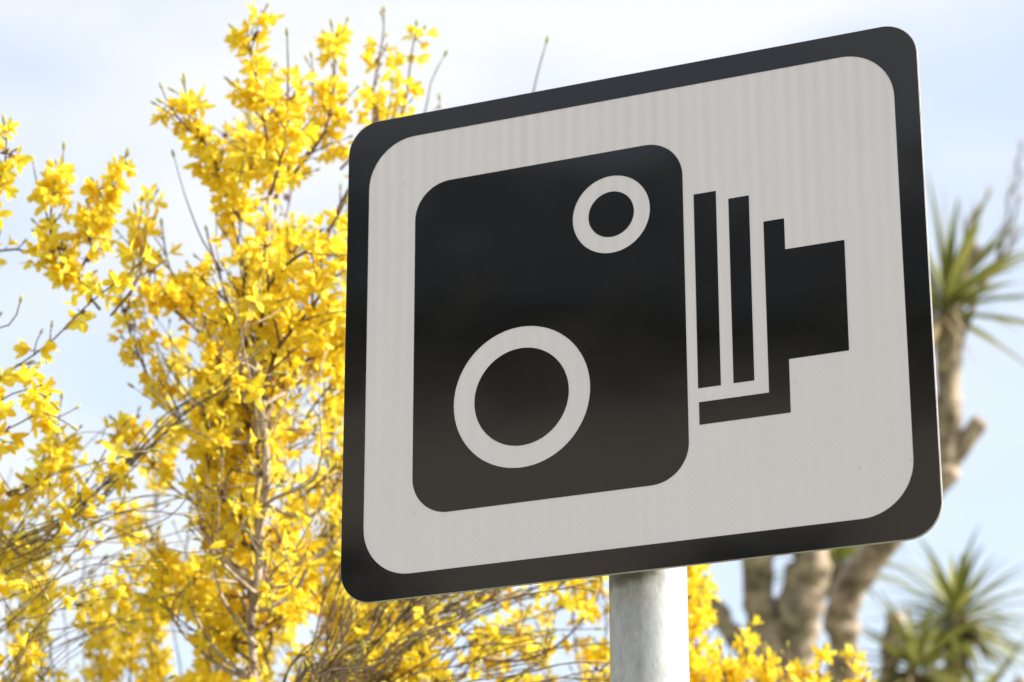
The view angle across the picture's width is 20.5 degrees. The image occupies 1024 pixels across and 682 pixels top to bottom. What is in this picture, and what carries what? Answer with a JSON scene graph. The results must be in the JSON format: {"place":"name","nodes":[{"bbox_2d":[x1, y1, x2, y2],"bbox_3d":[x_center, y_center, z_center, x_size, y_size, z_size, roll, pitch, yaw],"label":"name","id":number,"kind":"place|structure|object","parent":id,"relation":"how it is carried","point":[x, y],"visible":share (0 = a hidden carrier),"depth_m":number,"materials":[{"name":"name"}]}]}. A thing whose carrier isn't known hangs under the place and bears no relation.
{"place":"outdoors","nodes":[
{"label":"outdoors","id":0,"kind":"place"},
{"bbox_2d":[0,0,1023,681],"label":"sky","id":1,"kind":"structure","parent":0,"point":[85,74],"materials":[{"name":"blue"}]},
{"label":"ground","id":2,"kind":"structure","parent":0,"visible":0},
{"bbox_2d":[0,113,285,681],"bbox_3d":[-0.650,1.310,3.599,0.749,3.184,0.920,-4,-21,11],"label":"forsythia bush","id":3,"kind":"object","parent":2,"relation":"on","point":[96,221],"visible":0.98,"depth_m":3.85,"materials":[{"name":"yellow plant"}]},
{"bbox_2d":[0,312,342,681],"bbox_3d":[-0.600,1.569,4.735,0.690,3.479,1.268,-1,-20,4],"label":"forsythia bush","id":4,"kind":"object","parent":2,"relation":"on","point":[110,671],"visible":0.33,"depth_m":4.83,"materials":[{"name":"yellow plant"}]},
{"bbox_2d":[107,0,548,681],"bbox_3d":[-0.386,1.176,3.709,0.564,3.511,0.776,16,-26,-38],"label":"forsythia bush","id":5,"kind":"object","parent":2,"relation":"on","point":[245,438],"visible":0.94,"depth_m":3.99,"materials":[{"name":"yellow plant"}]},
{"bbox_2d":[243,201,609,681],"bbox_3d":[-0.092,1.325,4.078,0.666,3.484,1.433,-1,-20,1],"label":"forsythia bush","id":6,"kind":"object","parent":2,"relation":"on","point":[389,641],"visible":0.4,"depth_m":4.11,"materials":[{"name":"yellow plant"}]},
{"bbox_2d":[341,26,942,681],"bbox_3d":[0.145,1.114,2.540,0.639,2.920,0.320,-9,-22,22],"label":"speed camera sign","id":7,"kind":"object","parent":2,"relation":"on","point":[641,340],"visible":1,"depth_m":2.88,"materials":[{"name":"metal"}]},
{"bbox_2d":[465,564,878,681],"bbox_3d":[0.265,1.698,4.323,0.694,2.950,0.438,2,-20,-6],"label":"forsythia bush","id":8,"kind":"object","parent":2,"relation":"on","point":[702,667],"visible":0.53,"depth_m":4.69,"materials":[{"name":"yellow plant"}]},
{"bbox_2d":[687,342,956,681],"bbox_3d":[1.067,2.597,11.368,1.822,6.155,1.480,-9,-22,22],"label":"cabbage palm","id":9,"kind":"object","parent":2,"relation":"on","point":[792,612],"visible":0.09,"depth_m":11.95,"materials":[{"name":"brown plant"}]},
{"bbox_2d":[773,546,1023,681],"bbox_3d":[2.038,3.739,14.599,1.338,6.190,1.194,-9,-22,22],"label":"cabbage palm","id":10,"kind":"object","parent":2,"relation":"on","point":[841,556],"visible":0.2,"depth_m":15.42,"materials":[{"name":"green plant"}]},
{"bbox_2d":[823,138,1023,681],"bbox_3d":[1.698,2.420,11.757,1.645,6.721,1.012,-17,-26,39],"label":"cabbage palm","id":11,"kind":"object","parent":2,"relation":"on","point":[863,566],"visible":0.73,"depth_m":12.46,"materials":[{"name":"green plant"}]},
{"bbox_2d":[858,589,1007,681],"bbox_3d":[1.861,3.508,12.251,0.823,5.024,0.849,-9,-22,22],"label":"cabbage palm","id":12,"kind":"object","parent":2,"relation":"on","point":[914,654],"visible":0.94,"depth_m":12.95,"materials":[{"name":"green plant"}]},
{"bbox_2d":[859,523,1023,681],"bbox_3d":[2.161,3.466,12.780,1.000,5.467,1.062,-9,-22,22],"label":"cabbage palm","id":13,"kind":"object","parent":2,"relation":"on","point":[955,592],"visible":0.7,"depth_m":13.43,"materials":[{"name":"green plant"}]}
]}

